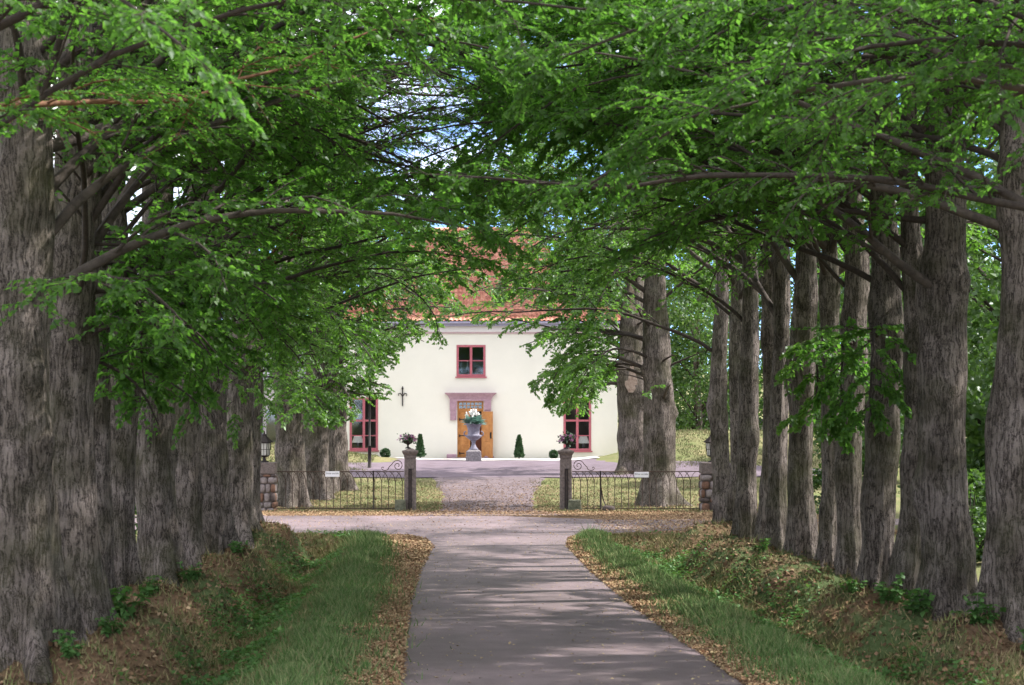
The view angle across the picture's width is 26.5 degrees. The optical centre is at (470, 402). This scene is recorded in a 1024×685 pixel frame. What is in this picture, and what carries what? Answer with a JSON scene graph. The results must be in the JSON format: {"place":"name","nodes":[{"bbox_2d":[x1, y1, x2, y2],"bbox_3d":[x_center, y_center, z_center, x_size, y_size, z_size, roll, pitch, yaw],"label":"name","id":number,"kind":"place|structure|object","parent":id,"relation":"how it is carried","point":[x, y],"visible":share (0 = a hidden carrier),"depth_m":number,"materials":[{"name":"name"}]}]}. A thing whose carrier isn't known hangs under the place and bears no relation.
{"place":"outdoors","nodes":[
{"label":"outdoors","id":0,"kind":"place"},
{"bbox_2d":[475,366,482,373],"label":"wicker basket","id":1,"kind":"object","parent":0,"point":[479,370],"visible":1,"depth_m":103.24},
{"bbox_2d":[0,375,1023,684],"bbox_3d":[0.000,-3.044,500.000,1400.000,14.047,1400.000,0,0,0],"label":"ground","id":2,"kind":"structure","parent":0,"point":[154,619],"depth_m":35.65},
{"bbox_2d":[52,629,84,659],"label":"leafy plant","id":3,"kind":"object","parent":2,"relation":"on","point":[68,653],"visible":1,"depth_m":26.23,"materials":[{"name":"green plant"}]},
{"bbox_2d":[94,607,127,637],"bbox_3d":[-4.755,2.941,29.147,0.448,0.386,0.397,0,0,16],"label":"leafy plant","id":4,"kind":"object","parent":2,"relation":"on","point":[106,628],"visible":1,"depth_m":29.08,"materials":[{"name":"green plant"}]},
{"bbox_2d":[109,585,153,621],"bbox_3d":[-5.073,2.951,31.789,0.917,0.625,0.724,0,0,-9],"label":"leafy plant","id":5,"kind":"object","parent":2,"relation":"on","point":[117,600],"visible":0.71,"depth_m":31.74,"materials":[{"name":"green plant"}]},
{"bbox_2d":[135,504,137,536],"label":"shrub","id":6,"kind":"object","parent":2,"relation":"on","point":[136,525],"depth_m":50.10,"materials":[{"name":"green plant"}]},
{"bbox_2d":[138,574,164,595],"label":"leafy plant","id":7,"kind":"object","parent":2,"relation":"on","point":[150,583],"visible":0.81,"depth_m":35.00,"materials":[{"name":"green plant"}]},
{"bbox_2d":[177,561,202,581],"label":"leafy plant","id":8,"kind":"object","parent":2,"relation":"on","point":[188,575],"visible":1,"depth_m":37.82,"materials":[{"name":"green plant"}]},
{"bbox_2d":[228,540,249,552],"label":"leafy plant","id":9,"kind":"object","parent":2,"relation":"on","point":[234,548],"visible":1,"depth_m":44.70,"materials":[{"name":"green plant"}]},
{"bbox_2d":[0,0,516,683],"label":"lime tree","id":10,"kind":"object","parent":2,"relation":"on","point":[38,604],"visible":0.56,"depth_m":26.49,"materials":[{"name":"green plant"}]},
{"bbox_2d":[260,462,277,510],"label":"stone pier","id":11,"kind":"structure","parent":2,"relation":"on","point":[268,488],"depth_m":70.44,"materials":[{"name":"stone"}]},
{"bbox_2d":[261,431,272,461],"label":"lantern","id":12,"kind":"object","parent":11,"relation":"on","point":[266,441],"visible":0.79,"depth_m":70.66,"materials":[{"name":"glass"}]},
{"bbox_2d":[262,352,305,441],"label":"outbuilding","id":13,"kind":"structure","parent":2,"relation":"on","point":[270,430],"depth_m":110.20,"materials":[{"name":"paint"}]},
{"bbox_2d":[0,0,574,634],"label":"lime tree","id":14,"kind":"object","parent":2,"relation":"on","point":[76,364],"visible":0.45,"depth_m":29.26,"materials":[{"name":"green plant"}]},
{"bbox_2d":[221,159,388,319],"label":"woodland tree","id":15,"kind":"object","parent":2,"relation":"on","point":[327,214],"depth_m":121.85,"materials":[{"name":"green plant"}]},
{"bbox_2d":[56,34,592,548],"bbox_3d":[-4.147,-4.105,51.068,11.495,14.850,13.758,0,0,25],"label":"lime tree","id":16,"kind":"object","parent":2,"relation":"on","point":[240,444],"visible":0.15,"depth_m":49.92,"materials":[{"name":"green plant"}]},
{"bbox_2d":[48,0,601,594],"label":"lime tree","id":17,"kind":"object","parent":2,"relation":"on","point":[124,448],"visible":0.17,"depth_m":35.24,"materials":[{"name":"green plant"}]},
{"bbox_2d":[51,0,609,601],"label":"lime tree","id":18,"kind":"object","parent":2,"relation":"on","point":[101,412],"visible":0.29,"depth_m":32.46,"materials":[{"name":"green plant"}]},
{"bbox_2d":[0,0,672,170],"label":"lime tree","id":19,"kind":"object","parent":2,"relation":"on","point":[153,31],"visible":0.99,"depth_m":21.15,"materials":[{"name":"green plant"}]},
{"bbox_2d":[137,9,538,553],"bbox_3d":[-4.525,-4.607,45.323,11.831,15.862,10.523,0,0,9],"label":"lime tree","id":20,"kind":"object","parent":2,"relation":"on","point":[220,532],"visible":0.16,"depth_m":44.87,"materials":[{"name":"green plant"}]},
{"bbox_2d":[277,460,403,508],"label":"iron fence","id":21,"kind":"object","parent":2,"relation":"on","point":[350,472],"visible":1,"depth_m":70.79,"materials":[{"name":"black metal"}]},
{"bbox_2d":[325,471,338,476],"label":"notice sign","id":22,"kind":"object","parent":21,"relation":"attached to","point":[331,473],"visible":1,"depth_m":70.75,"materials":[{"name":"white metal"}]},
{"bbox_2d":[259,183,439,507],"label":"lime tree","id":23,"kind":"object","parent":2,"relation":"on","point":[289,450],"visible":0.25,"depth_m":72.07,"materials":[{"name":"green plant"}]},
{"bbox_2d":[179,23,542,521],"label":"lime tree","id":24,"kind":"object","parent":2,"relation":"on","point":[258,416],"visible":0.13,"depth_m":54.12,"materials":[{"name":"green plant"}]},
{"bbox_2d":[159,4,588,570],"bbox_3d":[-4.150,-4.094,41.062,13.084,14.850,9.716,0,0,0],"label":"lime tree","id":25,"kind":"object","parent":2,"relation":"on","point":[189,492],"visible":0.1,"depth_m":41.92,"materials":[{"name":"green plant"}]},
{"bbox_2d":[128,0,622,586],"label":"lime tree","id":26,"kind":"object","parent":2,"relation":"on","point":[160,550],"visible":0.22,"depth_m":38.24,"materials":[{"name":"green plant"}]},
{"bbox_2d":[263,184,502,492],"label":"lime tree","id":27,"kind":"object","parent":2,"relation":"on","point":[338,449],"visible":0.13,"depth_m":80.15,"materials":[{"name":"green plant"}]},
{"bbox_2d":[380,448,390,456],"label":"ball shrub","id":28,"kind":"object","parent":2,"relation":"on","point":[384,452],"visible":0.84,"depth_m":100.07,"materials":[{"name":"green plant"}]},
{"bbox_2d":[395,500,405,510],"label":"guard stone","id":29,"kind":"object","parent":2,"relation":"on","point":[400,505],"visible":0.56,"depth_m":70.29,"materials":[{"name":"stone"}]},
{"bbox_2d":[294,214,514,500],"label":"lime tree","id":30,"kind":"object","parent":2,"relation":"on","point":[316,440],"visible":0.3,"depth_m":76.68,"materials":[{"name":"green plant"}]},
{"bbox_2d":[402,448,417,509],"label":"gate post","id":31,"kind":"object","parent":2,"relation":"on","point":[409,454],"visible":0.88,"depth_m":70.61,"materials":[{"name":"stone"}]},
{"bbox_2d":[397,433,416,447],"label":"flower urn","id":32,"kind":"object","parent":31,"relation":"on","point":[408,439],"visible":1,"depth_m":70.72,"materials":[{"name":"metal"}]},
{"bbox_2d":[415,433,426,457],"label":"conical shrub","id":33,"kind":"object","parent":2,"relation":"on","point":[420,446],"visible":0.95,"depth_m":100.40,"materials":[{"name":"green plant"}]},
{"bbox_2d":[343,227,620,457],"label":"manor house","id":34,"kind":"structure","parent":2,"relation":"on","point":[435,396],"depth_m":103.00,"materials":[{"name":"beige paint"}]},
{"bbox_2d":[352,436,362,447],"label":"table lamp","id":35,"kind":"object","parent":34,"relation":"on","point":[357,439],"visible":1,"depth_m":103.14,"materials":[{"name":"grey ceramic"}]},
{"bbox_2d":[348,397,378,451],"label":"window","id":36,"kind":"structure","parent":34,"relation":"in","point":[363,449],"depth_m":102.97,"materials":[{"name":"red paint"}]},
{"bbox_2d":[459,411,469,456],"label":"door leaf","id":37,"kind":"structure","parent":34,"relation":"in","point":[464,443],"depth_m":103.10,"materials":[{"name":"brown wood"}]},
{"bbox_2d":[455,345,486,377],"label":"window","id":38,"kind":"structure","parent":34,"relation":"in","point":[470,375],"depth_m":102.97,"materials":[{"name":"red paint"}]},
{"bbox_2d":[471,413,481,456],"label":"inner door","id":39,"kind":"structure","parent":34,"relation":"in","point":[478,442],"depth_m":103.63,"materials":[{"name":"red wood"}]},
{"bbox_2d":[482,411,492,457],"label":"door leaf","id":40,"kind":"structure","parent":34,"relation":"in","point":[487,439],"depth_m":102.70,"materials":[{"name":"brown wood"}]},
{"bbox_2d":[563,397,592,451],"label":"window","id":41,"kind":"structure","parent":34,"relation":"in","point":[577,420],"depth_m":102.97,"materials":[{"name":"red paint"}]},
{"bbox_2d":[579,436,588,448],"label":"table lamp","id":42,"kind":"object","parent":34,"relation":"on","point":[583,439],"visible":1,"depth_m":103.15,"materials":[{"name":"grey ceramic"}]},
{"bbox_2d":[409,477,570,515],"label":"gravel drive","id":43,"kind":"structure","parent":2,"relation":"on","point":[502,480],"depth_m":79.75,"materials":[{"name":"grey gravel"}]},
{"bbox_2d":[432,479,552,513],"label":"drive leaf litter","id":44,"kind":"object","parent":43,"relation":"on","point":[478,510],"visible":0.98,"depth_m":74.01,"materials":[{"name":"brown plant"}]},
{"bbox_2d":[393,456,598,460],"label":"house court","id":45,"kind":"object","parent":2,"relation":"on","point":[553,459],"visible":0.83,"depth_m":99.29,"materials":[{"name":"grey gravel"}]},
{"bbox_2d":[263,485,758,512],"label":"lawn leaf litter","id":46,"kind":"object","parent":2,"relation":"on","point":[508,510],"visible":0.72,"depth_m":73.29,"materials":[{"name":"brown plant"}]},
{"bbox_2d":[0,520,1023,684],"bbox_3d":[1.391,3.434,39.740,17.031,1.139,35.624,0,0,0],"label":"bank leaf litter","id":47,"kind":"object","parent":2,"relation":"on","point":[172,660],"visible":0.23,"depth_m":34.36,"materials":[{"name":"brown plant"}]},
{"bbox_2d":[3,518,1023,684],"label":"bank grass","id":48,"kind":"structure","parent":2,"relation":"on","point":[1013,665],"depth_m":34.81,"materials":[{"name":"plant"}]},
{"bbox_2d":[513,434,524,458],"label":"conical shrub","id":49,"kind":"object","parent":2,"relation":"on","point":[519,451],"visible":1,"depth_m":100.39,"materials":[{"name":"green plant"}]},
{"bbox_2d":[455,138,623,304],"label":"woodland tree","id":50,"kind":"object","parent":2,"relation":"on","point":[540,145],"visible":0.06,"depth_m":122.05,"materials":[{"name":"green plant"}]},
{"bbox_2d":[264,477,818,512],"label":"lawn grass","id":51,"kind":"structure","parent":2,"relation":"on","point":[436,508],"depth_m":77.52,"materials":[{"name":"green plant"}]},
{"bbox_2d":[261,427,821,470],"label":"mound grass","id":52,"kind":"structure","parent":2,"relation":"on","point":[365,456],"depth_m":93.95,"materials":[{"name":"green plant"}]},
{"bbox_2d":[174,521,910,684],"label":"verge grass","id":53,"kind":"structure","parent":2,"relation":"on","point":[345,593],"depth_m":33.25,"materials":[{"name":"green plant"}]},
{"bbox_2d":[549,449,558,457],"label":"ball shrub","id":54,"kind":"object","parent":2,"relation":"on","point":[553,453],"visible":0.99,"depth_m":100.07,"materials":[{"name":"green plant"}]},
{"bbox_2d":[452,161,675,474],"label":"lime tree","id":55,"kind":"object","parent":2,"relation":"on","point":[630,402],"visible":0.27,"depth_m":87.52,"materials":[{"name":"green plant"}]},
{"bbox_2d":[557,448,573,509],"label":"gate post","id":56,"kind":"object","parent":2,"relation":"on","point":[565,454],"visible":0.91,"depth_m":70.61,"materials":[{"name":"stone"}]},
{"bbox_2d":[556,430,576,447],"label":"flower urn","id":57,"kind":"object","parent":56,"relation":"on","point":[566,439],"visible":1,"depth_m":70.72,"materials":[{"name":"metal"}]},
{"bbox_2d":[111,529,1019,684],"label":"ditch herbs","id":58,"kind":"object","parent":2,"relation":"on","point":[224,677],"visible":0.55,"depth_m":37.24,"materials":[{"name":"green plant"}]},
{"bbox_2d":[307,533,825,684],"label":"verge leaf litter","id":59,"kind":"object","parent":2,"relation":"on","point":[717,650],"visible":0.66,"depth_m":34.90,"materials":[{"name":"brown plant"}]},
{"bbox_2d":[568,500,581,510],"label":"guard stone","id":60,"kind":"object","parent":2,"relation":"on","point":[574,504],"visible":0.56,"depth_m":70.29,"materials":[{"name":"stone"}]},
{"bbox_2d":[348,458,820,477],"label":"forecourt","id":61,"kind":"structure","parent":2,"relation":"on","point":[483,468],"depth_m":90.11,"materials":[{"name":"grey gravel"}]},
{"bbox_2d":[365,377,373,467],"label":"lamp post","id":62,"kind":"object","parent":61,"relation":"on","point":[369,456],"visible":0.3,"depth_m":90.46,"materials":[{"name":"metal"}]},
{"bbox_2d":[462,409,485,460],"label":"stone urn","id":63,"kind":"object","parent":61,"relation":"on","point":[473,423],"visible":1,"depth_m":96.94,"materials":[{"name":"grey stone"}]},
{"bbox_2d":[450,204,762,507],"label":"lime tree","id":64,"kind":"object","parent":2,"relation":"on","point":[660,414],"visible":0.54,"depth_m":73.16,"materials":[{"name":"green plant"}]},
{"bbox_2d":[602,505,614,510],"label":"rock","id":65,"kind":"object","parent":2,"relation":"on","point":[605,507],"visible":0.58,"depth_m":70.36,"materials":[{"name":"grey stone"}]},
{"bbox_2d":[572,460,699,509],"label":"iron fence","id":66,"kind":"object","parent":2,"relation":"on","point":[601,493],"visible":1,"depth_m":70.79,"materials":[{"name":"black metal"}]},
{"bbox_2d":[634,472,648,476],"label":"notice sign","id":67,"kind":"object","parent":66,"relation":"attached to","point":[641,474],"visible":1,"depth_m":70.75,"materials":[{"name":"white metal"}]},
{"bbox_2d":[567,177,715,406],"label":"woodland tree","id":68,"kind":"object","parent":2,"relation":"on","point":[622,285],"visible":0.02,"depth_m":123.24,"materials":[{"name":"green plant"}]},
{"bbox_2d":[427,20,864,522],"bbox_3d":[5.174,-3.561,59.068,12.908,14.850,7.936,0,0,-10],"label":"lime tree","id":69,"kind":"object","parent":2,"relation":"on","point":[716,408],"visible":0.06,"depth_m":59.11,"materials":[{"name":"green plant"}]},
{"bbox_2d":[434,6,872,541],"bbox_3d":[5.910,-4.084,45.163,12.836,14.861,11.163,0,0,23],"label":"lime tree","id":70,"kind":"object","parent":2,"relation":"on","point":[764,268],"visible":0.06,"depth_m":47.11,"materials":[{"name":"green plant"}]},
{"bbox_2d":[331,0,998,590],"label":"lime tree","id":71,"kind":"object","parent":2,"relation":"on","point":[885,408],"visible":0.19,"depth_m":35.88,"materials":[{"name":"green plant"}]},
{"bbox_2d":[413,0,926,539],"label":"lime tree","id":72,"kind":"object","parent":2,"relation":"on","point":[745,498],"visible":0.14,"depth_m":49.13,"materials":[{"name":"green plant"}]},
{"bbox_2d":[344,0,997,593],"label":"lime tree","id":73,"kind":"object","parent":2,"relation":"on","point":[906,556],"visible":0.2,"depth_m":34.40,"materials":[{"name":"green plant"}]},
{"bbox_2d":[431,13,922,522],"bbox_3d":[5.219,-4.090,53.027,12.715,14.850,10.035,0,0,0],"label":"lime tree","id":74,"kind":"object","parent":2,"relation":"on","point":[735,325],"visible":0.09,"depth_m":53.81,"materials":[{"name":"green plant"}]},
{"bbox_2d":[380,0,1002,621],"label":"lime tree","id":75,"kind":"object","parent":2,"relation":"on","point":[938,484],"visible":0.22,"depth_m":32.34,"materials":[{"name":"green plant"}]},
{"bbox_2d":[373,0,1023,642],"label":"lime tree","id":76,"kind":"object","parent":2,"relation":"on","point":[1001,580],"visible":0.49,"depth_m":30.32,"materials":[{"name":"green plant"}]},
{"bbox_2d":[422,0,982,578],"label":"lime tree","id":77,"kind":"object","parent":2,"relation":"on","point":[848,456],"visible":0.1,"depth_m":38.75,"materials":[{"name":"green plant"}]},
{"bbox_2d":[698,462,712,510],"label":"stone pier","id":78,"kind":"structure","parent":2,"relation":"on","point":[705,483],"depth_m":70.44,"materials":[{"name":"stone"}]},
{"bbox_2d":[704,434,710,461],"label":"lantern","id":79,"kind":"object","parent":78,"relation":"on","point":[708,445],"visible":0.39,"depth_m":70.71,"materials":[{"name":"glass"}]},
{"bbox_2d":[415,6,997,558],"bbox_3d":[5.371,-4.091,42.987,12.637,14.850,10.550,0,0,17],"label":"lime tree","id":80,"kind":"object","parent":2,"relation":"on","point":[801,526],"visible":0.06,"depth_m":43.19,"materials":[{"name":"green plant"}]},
{"bbox_2d":[394,0,1023,235],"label":"lime tree","id":81,"kind":"object","parent":2,"relation":"on","point":[932,53],"visible":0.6,"depth_m":25.21,"materials":[{"name":"green plant"}]},
{"bbox_2d":[443,1,984,550],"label":"lime tree","id":82,"kind":"object","parent":2,"relation":"on","point":[779,309],"visible":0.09,"depth_m":45.51,"materials":[{"name":"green plant"}]},
{"bbox_2d":[666,256,762,430],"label":"woodland tree","id":83,"kind":"object","parent":2,"relation":"on","point":[686,420],"visible":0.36,"depth_m":111.73,"materials":[{"name":"green plant"}]},
{"bbox_2d":[445,26,1000,566],"bbox_3d":[5.924,-4.087,42.176,12.692,14.850,13.761,0,0,0],"label":"lime tree","id":84,"kind":"object","parent":2,"relation":"on","point":[829,298],"visible":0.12,"depth_m":40.93,"materials":[{"name":"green plant"}]},
{"bbox_2d":[666,239,791,429],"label":"woodland tree","id":85,"kind":"object","parent":2,"relation":"on","point":[760,375],"visible":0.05,"depth_m":121.87,"materials":[{"name":"green plant"}]},
{"bbox_2d":[496,0,1023,218],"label":"lime tree","id":86,"kind":"object","parent":2,"relation":"on","point":[725,92],"visible":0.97,"depth_m":20.87,"materials":[{"name":"green plant"}]},
{"bbox_2d":[754,538,770,551],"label":"leafy plant","id":87,"kind":"object","parent":2,"relation":"on","point":[763,545],"visible":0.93,"depth_m":45.13,"materials":[{"name":"green plant"}]},
{"bbox_2d":[728,160,867,427],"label":"woodland tree","id":88,"kind":"object","parent":2,"relation":"on","point":[791,288],"visible":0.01,"depth_m":122.93,"materials":[{"name":"green plant"}]},
{"bbox_2d":[790,220,904,477],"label":"woodland tree","id":89,"kind":"object","parent":2,"relation":"on","point":[815,433],"visible":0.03,"depth_m":83.44,"materials":[{"name":"green plant"}]},
{"bbox_2d":[839,577,867,594],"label":"leafy plant","id":90,"kind":"object","parent":2,"relation":"on","point":[853,589],"visible":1,"depth_m":35.67,"materials":[{"name":"green plant"}]},
{"bbox_2d":[812,457,899,514],"bbox_3d":[10.472,2.363,61.035,2.549,2.389,2.741,0,0,-37],"label":"shrub","id":91,"kind":"object","parent":2,"relation":"on","point":[817,480],"visible":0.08,"depth_m":60.81,"materials":[{"name":"green plant"}]},
{"bbox_2d":[873,572,904,604],"bbox_3d":[6.675,2.920,34.134,0.530,0.515,0.597,0,0,-25],"label":"leafy plant","id":92,"kind":"object","parent":2,"relation":"on","point":[894,596],"visible":0.98,"depth_m":34.12,"materials":[{"name":"green plant"}]},
{"bbox_2d":[898,588,935,616],"bbox_3d":[6.610,2.940,32.179,0.511,0.441,0.647,0,0,-6],"label":"leafy plant","id":93,"kind":"object","parent":2,"relation":"on","point":[924,603],"visible":1,"depth_m":32.10,"materials":[{"name":"green plant"}]},
{"bbox_2d":[840,33,1000,432],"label":"woodland tree","id":94,"kind":"object","parent":2,"relation":"on","point":[974,299],"visible":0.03,"depth_m":67.38,"materials":[{"name":"green plant"}]},
{"bbox_2d":[843,100,1000,473],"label":"woodland tree","id":95,"kind":"object","parent":2,"relation":"on","point":[975,429],"visible":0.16,"depth_m":58.41,"materials":[{"name":"green plant"}]},
{"bbox_2d":[900,208,1000,421],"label":"woodland tree","id":96,"kind":"object","parent":2,"relation":"on","point":[983,269],"visible":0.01,"depth_m":90.61,"materials":[{"name":"green plant"}]},
{"bbox_2d":[902,239,1000,414],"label":"woodland tree","id":97,"kind":"object","parent":2,"relation":"on","point":[981,284],"visible":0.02,"depth_m":120.47,"materials":[{"name":"green plant"}]},
{"bbox_2d":[967,455,984,472],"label":"shrub","id":98,"kind":"object","parent":2,"relation":"on","point":[973,465],"visible":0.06,"depth_m":58.37,"materials":[{"name":"green plant"}]},
{"bbox_2d":[967,468,985,562],"bbox_3d":[10.790,2.543,47.507,2.593,2.244,2.759,0,0,0],"label":"shrub","id":99,"kind":"object","parent":2,"relation":"on","point":[976,482],"visible":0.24,"depth_m":47.22,"materials":[{"name":"green plant"}]},
{"bbox_2d":[968,465,985,548],"bbox_3d":[12.311,2.409,51.089,2.412,2.260,2.593,0,0,-7],"label":"shrub","id":100,"kind":"object","parent":2,"relation":"on","point":[984,492],"visible":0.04,"depth_m":50.99,"materials":[{"name":"green plant"}]},
{"bbox_2d":[963,592,1005,625],"bbox_3d":[7.064,2.849,30.081,0.621,0.486,0.480,0,0,-39],"label":"leafy plant","id":101,"kind":"object","parent":2,"relation":"on","point":[977,611],"visible":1,"depth_m":30.05,"materials":[{"name":"green plant"}]},
{"bbox_2d":[971,265,999,354],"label":"woodland tree","id":102,"kind":"object","parent":2,"relation":"on","point":[989,336],"visible":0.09,"depth_m":51.89,"materials":[{"name":"green plant"}]},
{"bbox_2d":[1016,626,1023,650],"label":"leafy plant","id":103,"kind":"object","parent":2,"relation":"on","point":[1022,645],"visible":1,"depth_m":29.71,"materials":[{"name":"green plant"}]},
{"bbox_2d":[135,510,898,535],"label":"cross road","id":104,"kind":"structure","parent":0,"point":[403,521],"depth_m":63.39,"materials":[{"name":"grey asphalt"}]},
{"bbox_2d":[291,529,743,684],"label":"avenue road","id":105,"kind":"structure","parent":0,"point":[558,664],"depth_m":34.16,"materials":[{"name":"grey asphalt"}]},
{"bbox_2d":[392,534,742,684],"bbox_3d":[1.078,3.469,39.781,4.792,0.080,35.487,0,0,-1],"label":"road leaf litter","id":106,"kind":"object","parent":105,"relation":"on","point":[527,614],"visible":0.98,"depth_m":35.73,"materials":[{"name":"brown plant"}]},
{"bbox_2d":[51,0,1000,372],"label":"sky","id":107,"kind":"structure","parent":0,"point":[429,48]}
]}

